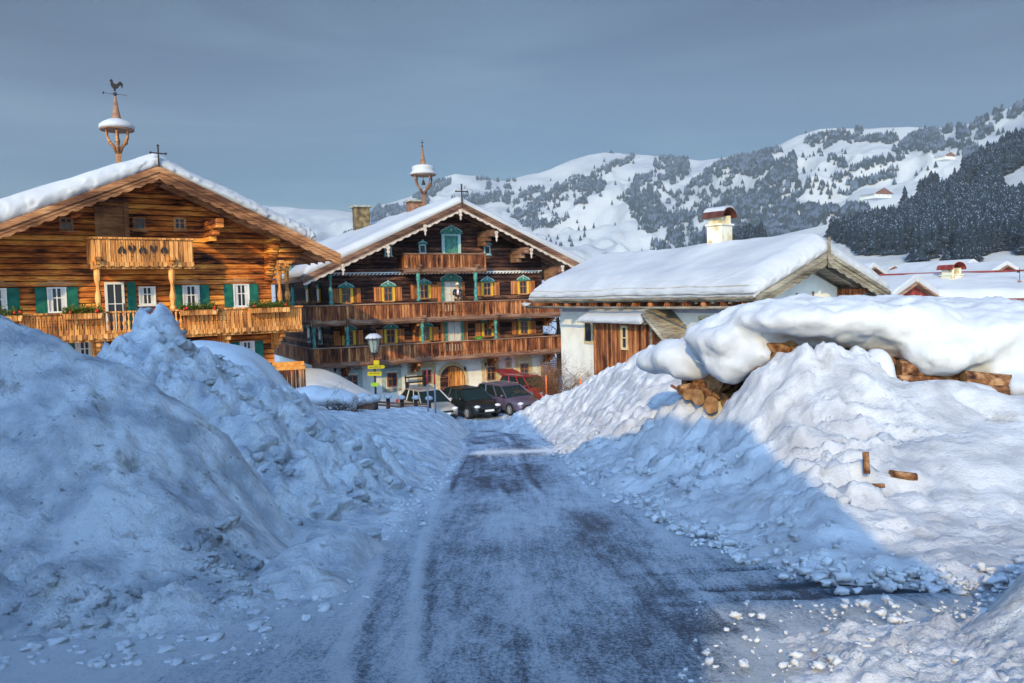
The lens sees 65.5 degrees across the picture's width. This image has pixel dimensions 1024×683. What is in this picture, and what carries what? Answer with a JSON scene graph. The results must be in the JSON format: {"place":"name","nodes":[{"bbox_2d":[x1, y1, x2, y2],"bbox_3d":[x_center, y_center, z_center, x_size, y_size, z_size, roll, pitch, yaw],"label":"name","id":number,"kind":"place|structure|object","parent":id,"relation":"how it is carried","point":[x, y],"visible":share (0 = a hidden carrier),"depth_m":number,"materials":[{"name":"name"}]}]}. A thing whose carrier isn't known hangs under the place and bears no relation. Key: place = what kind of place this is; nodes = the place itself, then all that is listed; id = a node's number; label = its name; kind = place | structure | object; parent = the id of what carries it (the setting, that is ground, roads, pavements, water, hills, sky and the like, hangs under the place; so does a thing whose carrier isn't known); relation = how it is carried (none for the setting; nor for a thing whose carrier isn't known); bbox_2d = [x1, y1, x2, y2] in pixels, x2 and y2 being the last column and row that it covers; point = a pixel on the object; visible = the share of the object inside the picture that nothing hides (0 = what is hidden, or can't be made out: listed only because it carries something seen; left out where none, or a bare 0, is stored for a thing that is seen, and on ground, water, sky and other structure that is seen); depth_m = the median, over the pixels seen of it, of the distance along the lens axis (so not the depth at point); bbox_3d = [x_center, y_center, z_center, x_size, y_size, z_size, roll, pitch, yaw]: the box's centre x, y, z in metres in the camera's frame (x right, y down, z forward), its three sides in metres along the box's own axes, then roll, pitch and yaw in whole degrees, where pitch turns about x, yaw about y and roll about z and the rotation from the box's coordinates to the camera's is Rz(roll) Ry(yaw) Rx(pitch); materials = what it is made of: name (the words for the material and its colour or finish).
{"place":"outdoors","nodes":[
{"label":"outdoors","id":0,"kind":"place"},
{"bbox_2d":[262,205,352,302],"bbox_3d":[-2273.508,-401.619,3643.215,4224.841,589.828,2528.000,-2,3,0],"label":"mountain","id":1,"kind":"structure","parent":0,"point":[323,224],"depth_m":4086.73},
{"bbox_2d":[274,317,561,392],"bbox_3d":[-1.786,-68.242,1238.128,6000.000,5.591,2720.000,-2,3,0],"label":"ground","id":2,"kind":"structure","parent":0,"point":[554,325],"depth_m":158.08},
{"bbox_2d":[0,153,340,363],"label":"farmhouse","id":3,"kind":"object","parent":2,"relation":"on","point":[121,242],"visible":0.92,"depth_m":30.87,"materials":[{"name":"brown wood"}]},
{"bbox_2d":[0,281,19,314],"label":"window","id":4,"kind":"structure","parent":3,"relation":"in","point":[12,293],"depth_m":28.81,"materials":[{"name":"white paint"}]},
{"bbox_2d":[0,303,22,320],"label":"flower box","id":5,"kind":"object","parent":3,"relation":"attached to","point":[14,316],"visible":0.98,"depth_m":27.50,"materials":[{"name":"brown wood"}]},
{"bbox_2d":[35,280,78,312],"bbox_3d":[-16.965,-1.651,29.699,1.396,1.275,0.150,-4,4,-36],"label":"window","id":6,"kind":"structure","parent":3,"relation":"in","point":[57,298],"depth_m":29.68,"materials":[{"name":"white paint"}]},
{"bbox_2d":[58,217,75,231],"bbox_3d":[-16.675,-4.375,29.802,0.560,0.560,0.150,-4,4,-36],"label":"window","id":7,"kind":"structure","parent":3,"relation":"in","point":[65,223],"depth_m":29.79,"materials":[{"name":"brown wood"}]},
{"bbox_2d":[60,302,103,319],"bbox_3d":[-15.538,-1.170,28.815,1.394,0.701,0.503,-4,4,-36],"label":"flower box","id":8,"kind":"object","parent":3,"relation":"attached to","point":[83,313],"visible":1,"depth_m":28.75,"materials":[{"name":"brown wood"}]},
{"bbox_2d":[68,341,103,355],"bbox_3d":[-16.251,0.374,30.300,1.380,0.860,0.150,-4,4,-36],"label":"window","id":9,"kind":"structure","parent":3,"relation":"in","point":[82,347],"depth_m":30.29,"materials":[{"name":"white paint"}]},
{"bbox_2d":[94,199,129,239],"bbox_3d":[-15.431,-4.703,30.714,1.200,1.550,0.120,-4,4,-36],"label":"attic door","id":10,"kind":"structure","parent":3,"relation":"in","point":[110,220],"depth_m":30.72,"materials":[{"name":"brown wood"}]},
{"bbox_2d":[104,282,125,330],"bbox_3d":[-15.370,-1.299,30.869,0.686,2.000,0.160,-4,4,-36],"label":"glazed door","id":11,"kind":"structure","parent":3,"relation":"in","point":[114,291],"depth_m":30.87,"materials":[{"name":"white paint"}]},
{"bbox_2d":[98,79,134,162],"bbox_3d":[-17.579,-9.086,35.487,1.488,5.110,1.488,-4,4,-36],"label":"bell turret","id":12,"kind":"object","parent":3,"relation":"on","point":[116,124],"visible":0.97,"depth_m":35.29,"materials":[{"name":"brown wood"}]},
{"bbox_2d":[131,217,147,231],"bbox_3d":[-14.637,-4.593,31.279,0.560,0.560,0.150,-4,4,-36],"label":"window","id":13,"kind":"structure","parent":3,"relation":"in","point":[139,223],"depth_m":31.27,"materials":[{"name":"brown wood"}]},
{"bbox_2d":[138,286,155,306],"bbox_3d":[-14.433,-1.787,31.540,0.720,0.780,0.150,-4,4,-36],"label":"window","id":14,"kind":"structure","parent":3,"relation":"in","point":[147,295],"depth_m":31.54,"materials":[{"name":"white paint"}]},
{"bbox_2d":[172,217,187,231],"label":"window","id":15,"kind":"structure","parent":3,"relation":"in","point":[179,223],"depth_m":32.16,"materials":[{"name":"brown wood"}]},
{"bbox_2d":[174,279,209,308],"bbox_3d":[-13.096,-1.923,32.508,1.421,1.275,0.150,-4,4,-36],"label":"window","id":16,"kind":"structure","parent":3,"relation":"in","point":[190,293],"depth_m":32.52,"materials":[{"name":"white paint"}]},
{"bbox_2d":[178,299,217,314],"bbox_3d":[-12.288,-1.369,31.197,1.587,0.649,0.522,-4,4,-36],"label":"flower box","id":17,"kind":"object","parent":3,"relation":"attached to","point":[212,308],"visible":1,"depth_m":31.12,"materials":[{"name":"brown wood"}]},
{"bbox_2d":[224,278,258,307],"bbox_3d":[-11.448,-2.055,33.705,1.428,1.275,0.150,-4,4,-36],"label":"window","id":18,"kind":"structure","parent":3,"relation":"in","point":[239,294],"depth_m":33.68,"materials":[{"name":"white paint"}]},
{"bbox_2d":[230,340,263,357],"bbox_3d":[-11.270,0.415,33.933,1.380,0.860,0.150,-4,4,-36],"label":"window","id":19,"kind":"structure","parent":3,"relation":"in","point":[256,346],"depth_m":34.08,"materials":[{"name":"white paint"}]},
{"bbox_2d":[247,297,290,312],"bbox_3d":[-9.987,-1.526,32.856,1.885,0.647,0.497,-4,4,-36],"label":"flower box","id":20,"kind":"object","parent":3,"relation":"attached to","point":[271,305],"visible":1,"depth_m":32.78,"materials":[{"name":"brown wood"}]},
{"bbox_2d":[191,340,290,385],"bbox_3d":[-9.450,2.027,19.939,11.000,4.056,8.400,-2,3,0],"label":"snow mound","id":21,"kind":"object","parent":2,"relation":"on","point":[240,355],"visible":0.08,"depth_m":19.05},
{"bbox_2d":[97,303,470,599],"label":"snow bank","id":22,"kind":"structure","parent":2,"relation":"on","point":[428,445],"depth_m":12.81,"materials":[{"name":"snow"}]},
{"bbox_2d":[218,414,266,429],"bbox_3d":[-4.087,1.346,12.078,0.782,0.471,0.407,-3,4,-19],"label":"snow chunk","id":23,"kind":"object","parent":22,"relation":"on","point":[239,420],"visible":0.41,"depth_m":12.02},
{"bbox_2d":[246,435,278,452],"bbox_3d":[-3.712,1.526,11.723,0.558,0.283,0.458,-3,4,-28],"label":"snow chunk","id":24,"kind":"object","parent":22,"relation":"on","point":[259,444],"visible":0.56,"depth_m":11.55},
{"bbox_2d":[144,307,413,541],"bbox_3d":[-4.762,1.077,12.998,6.557,3.317,8.497,-2,3,0],"label":"snow rubble","id":25,"kind":"object","parent":22,"relation":"on","point":[333,512],"visible":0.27,"depth_m":12.60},
{"bbox_2d":[269,444,290,463],"bbox_3d":[-3.479,1.696,11.842,0.340,0.358,0.465,-1,3,4],"label":"snow chunk","id":26,"kind":"object","parent":22,"relation":"on","point":[280,450],"visible":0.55,"depth_m":11.69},
{"bbox_2d":[287,417,316,436],"bbox_3d":[-3.530,1.472,13.508,0.312,0.360,0.598,1,4,35],"label":"snow chunk","id":27,"kind":"object","parent":22,"relation":"on","point":[302,424],"visible":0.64,"depth_m":13.42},
{"bbox_2d":[296,382,368,411],"bbox_3d":[-6.193,2.102,27.020,2.068,1.672,3.704,-5,5,-42],"label":"bush","id":28,"kind":"object","parent":22,"relation":"on","point":[318,395],"visible":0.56,"depth_m":26.62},
{"bbox_2d":[323,497,353,510],"bbox_3d":[-2.384,2.223,10.842,0.471,0.190,0.274,-1,3,1],"label":"snow chunk","id":29,"kind":"object","parent":22,"relation":"on","point":[345,503],"visible":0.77,"depth_m":10.78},
{"bbox_2d":[355,392,380,409],"bbox_3d":[-5.551,2.503,30.194,0.979,1.038,2.068,-2,3,0],"label":"picket fence","id":30,"kind":"object","parent":22,"relation":"on","point":[369,403],"visible":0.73,"depth_m":30.16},
{"bbox_2d":[365,325,384,409],"bbox_3d":[-5.533,1.232,32.119,0.711,3.857,0.711,-4,4,-39],"label":"street lamp","id":31,"kind":"object","parent":22,"relation":"on","point":[373,339],"visible":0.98,"depth_m":32.01,"materials":[{"name":"metal"}]},
{"bbox_2d":[373,393,432,408],"bbox_3d":[-4.629,2.706,33.719,2.686,1.247,0.419,-3,4,-24],"label":"rail fence","id":32,"kind":"object","parent":22,"relation":"on","point":[401,398],"visible":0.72,"depth_m":33.63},
{"bbox_2d":[282,367,398,409],"bbox_3d":[-9.132,2.733,35.458,7.600,3.117,9.500,-2,3,0],"label":"snow mound","id":33,"kind":"object","parent":2,"relation":"on","point":[322,377],"visible":0.17,"depth_m":35.96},
{"bbox_2d":[272,361,305,388],"bbox_3d":[-8.697,1.544,31.129,1.220,1.431,1.160,-3,4,-18],"label":"wooden box","id":34,"kind":"object","parent":33,"relation":"on","point":[298,376],"visible":0.56,"depth_m":30.70,"materials":[{"name":"brown wood"}]},
{"bbox_2d":[271,197,585,401],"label":"farmhouse","id":35,"kind":"object","parent":2,"relation":"on","point":[394,279],"visible":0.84,"depth_m":45.95,"materials":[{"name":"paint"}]},
{"bbox_2d":[332,281,360,303],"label":"window","id":36,"kind":"structure","parent":35,"relation":"in","point":[347,292],"depth_m":44.00,"materials":[{"name":"brown wood"}]},
{"bbox_2d":[334,325,362,345],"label":"window","id":37,"kind":"structure","parent":35,"relation":"in","point":[355,336],"depth_m":44.21,"materials":[{"name":"brown wood"}]},
{"bbox_2d":[340,367,363,387],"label":"window","id":38,"kind":"structure","parent":35,"relation":"in","point":[356,379],"depth_m":44.50,"materials":[{"name":"grey paint"}]},
{"bbox_2d":[349,205,371,230],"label":"chimney","id":39,"kind":"object","parent":35,"relation":"on","point":[361,216],"visible":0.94,"depth_m":53.07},
{"bbox_2d":[374,280,401,301],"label":"window","id":40,"kind":"structure","parent":35,"relation":"in","point":[389,292],"depth_m":45.07,"materials":[{"name":"orange wood"}]},
{"bbox_2d":[376,324,404,343],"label":"window","id":41,"kind":"structure","parent":35,"relation":"in","point":[391,335],"depth_m":45.26,"materials":[{"name":"brown wood"}]},
{"bbox_2d":[382,364,401,392],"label":"window","id":42,"kind":"structure","parent":35,"relation":"in","point":[391,377],"depth_m":45.47,"materials":[{"name":"white paint"}]},
{"bbox_2d":[403,199,421,211],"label":"chimney","id":43,"kind":"object","parent":35,"relation":"on","point":[412,204],"visible":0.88,"depth_m":50.55,"materials":[{"name":"brick"}]},
{"bbox_2d":[409,142,436,205],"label":"bell turret","id":44,"kind":"object","parent":35,"relation":"on","point":[422,169],"visible":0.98,"depth_m":49.94,"materials":[{"name":"wood"}]},
{"bbox_2d":[410,278,436,299],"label":"window","id":45,"kind":"structure","parent":35,"relation":"in","point":[429,291],"depth_m":46.09,"materials":[{"name":"orange wood"}]},
{"bbox_2d":[412,322,438,341],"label":"window","id":46,"kind":"structure","parent":35,"relation":"in","point":[431,333],"depth_m":46.27,"materials":[{"name":"orange wood"}]},
{"bbox_2d":[417,362,436,387],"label":"window","id":47,"kind":"structure","parent":35,"relation":"in","point":[425,364],"depth_m":46.47,"materials":[{"name":"beige"}]},
{"bbox_2d":[439,225,462,252],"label":"attic door","id":48,"kind":"structure","parent":35,"relation":"in","point":[450,235],"depth_m":46.70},
{"bbox_2d":[437,273,464,310],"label":"balcony door","id":49,"kind":"structure","parent":35,"relation":"in","point":[445,288],"depth_m":46.77,"materials":[{"name":"white wood"}]},
{"bbox_2d":[440,312,467,350],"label":"balcony door","id":50,"kind":"structure","parent":35,"relation":"in","point":[455,330],"depth_m":47.04,"materials":[{"name":"white wood"}]},
{"bbox_2d":[475,319,499,336],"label":"window","id":51,"kind":"structure","parent":35,"relation":"in","point":[486,332],"depth_m":47.89,"materials":[{"name":"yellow wood"}]},
{"bbox_2d":[477,276,499,296],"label":"window","id":52,"kind":"structure","parent":35,"relation":"in","point":[487,287],"depth_m":47.90,"materials":[{"name":"orange wood"}]},
{"bbox_2d":[481,358,499,381],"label":"window","id":53,"kind":"structure","parent":35,"relation":"in","point":[491,374],"depth_m":48.24,"materials":[{"name":"beige paint"}]},
{"bbox_2d":[511,275,534,294],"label":"window","id":54,"kind":"structure","parent":35,"relation":"in","point":[522,285],"depth_m":48.96,"materials":[{"name":"orange wood"}]},
{"bbox_2d":[514,355,532,373],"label":"window","id":55,"kind":"structure","parent":35,"relation":"in","point":[526,369],"depth_m":49.31,"materials":[{"name":"beige paint"}]},
{"bbox_2d":[512,318,535,334],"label":"window","id":56,"kind":"structure","parent":35,"relation":"in","point":[522,326],"depth_m":49.13,"materials":[{"name":"orange wood"}]},
{"bbox_2d":[543,317,561,376],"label":"frosted tree","id":57,"kind":"object","parent":2,"relation":"on","point":[558,330],"visible":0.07,"depth_m":61.99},
{"bbox_2d":[522,233,890,390],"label":"farm building","id":58,"kind":"structure","parent":2,"relation":"on","point":[689,285],"depth_m":30.96,"materials":[{"name":"paint"}]},
{"bbox_2d":[584,323,593,343],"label":"window","id":59,"kind":"structure","parent":58,"relation":"in","point":[588,327],"depth_m":37.62,"materials":[{"name":"beige glass"}]},
{"bbox_2d":[577,302,687,374],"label":"shed","id":60,"kind":"structure","parent":58,"relation":"attached to","point":[621,335],"depth_m":33.63,"materials":[{"name":"brown wood"}]},
{"bbox_2d":[620,325,627,349],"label":"window","id":61,"kind":"structure","parent":60,"relation":"in","point":[623,329],"depth_m":33.87,"materials":[{"name":"beige glass"}]},
{"bbox_2d":[702,206,736,243],"bbox_3d":[8.753,-4.310,33.568,1.006,2.707,1.066,-4,4,-40],"label":"chimney","id":62,"kind":"object","parent":58,"relation":"on","point":[719,227],"visible":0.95,"depth_m":33.32,"materials":[{"name":"white paint"}]},
{"bbox_2d":[862,262,888,273],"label":"house","id":63,"kind":"structure","parent":2,"relation":"on","point":[876,268],"depth_m":73.67,"materials":[{"name":"white"}]},
{"bbox_2d":[880,275,938,296],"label":"house","id":64,"kind":"structure","parent":2,"relation":"on","point":[908,285],"depth_m":46.29,"materials":[{"name":"white"}]},
{"bbox_2d":[889,259,977,273],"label":"house","id":65,"kind":"structure","parent":2,"relation":"on","point":[915,267],"depth_m":96.93,"materials":[{"name":"white wood"}]},
{"bbox_2d":[878,269,1023,300],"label":"house","id":66,"kind":"structure","parent":2,"relation":"on","point":[983,284],"depth_m":49.13,"materials":[{"name":"paint"}]},
{"bbox_2d":[936,261,966,279],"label":"chimney","id":67,"kind":"object","parent":66,"relation":"on","point":[951,270],"visible":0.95,"depth_m":50.82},
{"bbox_2d":[920,261,1021,272],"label":"house","id":68,"kind":"structure","parent":2,"relation":"on","point":[995,265],"depth_m":80.70,"materials":[{"name":"white"}]},
{"bbox_2d":[0,410,1006,682],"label":"road","id":69,"kind":"structure","parent":0,"point":[520,558],"depth_m":6.24,"materials":[{"name":"snow"}]},
{"bbox_2d":[0,315,293,641],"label":"snow pile","id":70,"kind":"object","parent":69,"relation":"on","point":[97,454],"visible":0.93,"depth_m":7.78,"materials":[{"name":"snow"}]},
{"bbox_2d":[2,514,277,630],"bbox_3d":[-2.873,1.998,6.835,1.584,0.592,2.726,0,4,23],"label":"snow rubble","id":71,"kind":"object","parent":70,"relation":"on","point":[95,621],"visible":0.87,"depth_m":6.59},
{"bbox_2d":[0,459,463,669],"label":"snow rubble","id":72,"kind":"object","parent":69,"relation":"on","point":[261,625],"visible":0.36,"depth_m":5.63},
{"bbox_2d":[396,386,457,418],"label":"car","id":73,"kind":"object","parent":69,"relation":"on","point":[443,403],"visible":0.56,"depth_m":40.63,"materials":[{"name":"beige paint"}]},
{"bbox_2d":[443,385,500,418],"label":"car","id":74,"kind":"object","parent":69,"relation":"on","point":[469,401],"visible":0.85,"depth_m":41.06,"materials":[{"name":"black paint"}]},
{"bbox_2d":[477,380,537,415],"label":"car","id":75,"kind":"object","parent":69,"relation":"on","point":[511,403],"visible":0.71,"depth_m":42.05,"materials":[{"name":"paint"}]},
{"bbox_2d":[494,368,560,399],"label":"car","id":76,"kind":"object","parent":69,"relation":"on","point":[512,375],"visible":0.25,"depth_m":46.75,"materials":[{"name":"red paint"}]},
{"bbox_2d":[497,337,1023,589],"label":"snow bank","id":77,"kind":"structure","parent":69,"relation":"on","point":[807,424],"depth_m":10.92,"materials":[{"name":"snow"}]},
{"bbox_2d":[565,425,850,563],"bbox_3d":[2.484,2.385,14.560,1.858,2.015,14.694,-2,3,-6],"label":"snow rubble","id":78,"kind":"object","parent":77,"relation":"on","point":[785,520],"visible":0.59,"depth_m":11.75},
{"bbox_2d":[703,394,718,413],"bbox_3d":[3.697,1.098,14.776,0.269,0.321,1.104,-1,3,15],"label":"log","id":79,"kind":"object","parent":77,"relation":"on","point":[710,404],"visible":0.74,"depth_m":14.25,"materials":[{"name":"brown wood"}]},
{"bbox_2d":[691,387,707,405],"bbox_3d":[3.709,0.982,14.921,0.282,0.309,1.004,1,4,40],"label":"log","id":80,"kind":"object","parent":79,"relation":"on","point":[698,397],"visible":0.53,"depth_m":14.54,"materials":[{"name":"brown wood"}]},
{"bbox_2d":[677,381,723,394],"bbox_3d":[3.526,0.834,14.813,0.904,0.198,0.165,-13,-3,30],"label":"log","id":81,"kind":"object","parent":80,"relation":"on","point":[682,388],"visible":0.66,"depth_m":14.86,"materials":[{"name":"brown wood"}]},
{"bbox_2d":[701,374,742,392],"bbox_3d":[4.337,0.663,14.982,1.604,0.627,0.736,-3,4,-28],"label":"log","id":82,"kind":"object","parent":77,"relation":"on","point":[712,382],"visible":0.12,"depth_m":14.50,"materials":[{"name":"brown wood"}]},
{"bbox_2d":[767,343,791,354],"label":"log","id":83,"kind":"object","parent":77,"relation":"on","point":[782,347],"visible":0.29,"depth_m":13.21,"materials":[{"name":"brown wood"}]},
{"bbox_2d":[862,452,869,473],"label":"log","id":84,"kind":"object","parent":77,"relation":"on","point":[866,464],"visible":1,"depth_m":9.46,"materials":[{"name":"brown wood"}]},
{"bbox_2d":[888,470,917,480],"bbox_3d":[4.666,1.602,9.503,0.304,0.095,0.106,7,4,4],"label":"log","id":85,"kind":"object","parent":77,"relation":"on","point":[904,475],"visible":1,"depth_m":9.46,"materials":[{"name":"brown wood"}]},
{"bbox_2d":[896,375,957,381],"bbox_3d":[6.500,0.598,12.513,1.004,0.168,0.194,-2,3,0],"label":"log","id":86,"kind":"object","parent":77,"relation":"on","point":[911,378],"visible":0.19,"depth_m":12.43,"materials":[{"name":"brown wood"}]},
{"bbox_2d":[895,360,959,376],"bbox_3d":[6.822,0.434,12.549,1.404,0.319,0.273,-1,3,5],"label":"log","id":87,"kind":"object","parent":86,"relation":"on","point":[904,367],"visible":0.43,"depth_m":12.48,"materials":[{"name":"brown wood"}]},
{"bbox_2d":[684,293,1023,395],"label":"snow heap","id":88,"kind":"object","parent":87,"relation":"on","point":[937,336],"visible":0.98,"depth_m":12.64,"materials":[{"name":"snow"}]},
{"bbox_2d":[867,349,997,391],"bbox_3d":[5.937,0.605,12.214,2.825,0.972,1.231,-2,3,0],"label":"snow mound","id":89,"kind":"object","parent":77,"relation":"on","point":[883,358],"visible":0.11,"depth_m":12.15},
{"bbox_2d":[958,371,1011,385],"bbox_3d":[7.590,0.703,12.103,1.404,0.401,0.373,5,4,10],"label":"log","id":90,"kind":"object","parent":77,"relation":"on","point":[985,378],"visible":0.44,"depth_m":12.02,"materials":[{"name":"brown wood"}]},
{"bbox_2d":[990,385,1010,394],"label":"log","id":91,"kind":"object","parent":77,"relation":"on","point":[1004,389],"visible":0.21,"depth_m":11.88,"materials":[{"name":"brown wood"}]},
{"bbox_2d":[532,434,1023,599],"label":"snow rubble","id":92,"kind":"object","parent":69,"relation":"on","point":[930,582],"visible":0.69,"depth_m":6.92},
{"bbox_2d":[677,593,1013,682],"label":"snow rubble","id":93,"kind":"object","parent":69,"relation":"on","point":[835,659],"visible":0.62,"depth_m":5.39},
{"bbox_2d":[766,611,1023,682],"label":"churned snow","id":94,"kind":"structure","parent":69,"relation":"on","point":[937,641],"depth_m":4.76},
{"bbox_2d":[962,572,1023,669],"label":"snow pile","id":95,"kind":"object","parent":69,"relation":"on","point":[1004,613],"visible":0.44,"depth_m":5.07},
{"bbox_2d":[0,0,1023,211],"label":"sky","id":96,"kind":"structure","parent":0,"point":[306,104],"materials":[{"name":"blue"}]},
{"bbox_2d":[504,349,593,406],"bbox_3d":[2.359,1.923,37.439,5.920,3.451,3.810,-3,4,-22],"label":"bare shrub","id":97,"kind":"object","parent":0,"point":[554,387],"visible":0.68,"depth_m":36.92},
{"bbox_2d":[318,107,1023,282],"bbox_3d":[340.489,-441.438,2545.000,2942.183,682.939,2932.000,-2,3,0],"label":"mountain","id":98,"kind":"structure","parent":0,"point":[603,214],"depth_m":2502.45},
{"bbox_2d":[333,99,1023,253],"bbox_3d":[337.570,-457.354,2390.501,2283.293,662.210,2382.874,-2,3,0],"label":"forest","id":99,"kind":"object","parent":98,"relation":"on","point":[786,208],"visible":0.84,"depth_m":2331.21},
{"bbox_2d":[857,187,893,200],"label":"chalet","id":100,"kind":"object","parent":98,"relation":"on","point":[881,193],"visible":1,"depth_m":1243.22,"materials":[{"name":"paint"}]},
{"bbox_2d":[932,151,956,161],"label":"chalet","id":101,"kind":"object","parent":98,"relation":"on","point":[945,156],"visible":1,"depth_m":1486.11,"materials":[{"name":"paint"}]},
{"bbox_2d":[773,165,1023,272],"bbox_3d":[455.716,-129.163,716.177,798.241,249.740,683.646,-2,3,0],"label":"hillside","id":102,"kind":"structure","parent":0,"point":[1016,177],"depth_m":595.88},
{"bbox_2d":[703,127,1023,261],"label":"forest","id":103,"kind":"object","parent":102,"relation":"on","point":[931,219],"visible":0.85,"depth_m":641.04,"materials":[{"name":"plant"}]},
{"bbox_2d":[951,238,963,259],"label":"spruce tree","id":104,"kind":"object","parent":102,"relation":"on","point":[956,253],"visible":0.69,"depth_m":483.27,"materials":[{"name":"green plant"}]},
{"bbox_2d":[961,233,972,258],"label":"spruce tree","id":105,"kind":"object","parent":102,"relation":"on","point":[966,243],"visible":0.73,"depth_m":487.83,"materials":[{"name":"green plant"}]},
{"bbox_2d":[976,226,987,254],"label":"spruce tree","id":106,"kind":"object","parent":102,"relation":"on","point":[982,241],"visible":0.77,"depth_m":520.25,"materials":[{"name":"green plant"}]},
{"bbox_2d":[1004,222,1015,249],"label":"spruce tree","id":107,"kind":"object","parent":102,"relation":"on","point":[1012,231],"visible":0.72,"depth_m":523.11,"materials":[{"name":"green plant"}]},
{"bbox_3d":[7.263,0.243,15.743,7.505,1.200,2.785,-2,3,0],"label":"firewood","id":108,"kind":"object","parent":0,"visible":0},
{"bbox_2d":[636,339,708,380],"bbox_3d":[3.192,0.339,15.566,1.271,0.794,2.247,-4,4,-33],"label":"snow heap","id":109,"kind":"object","parent":108,"relation":"on","point":[676,358],"visible":0.66,"depth_m":14.95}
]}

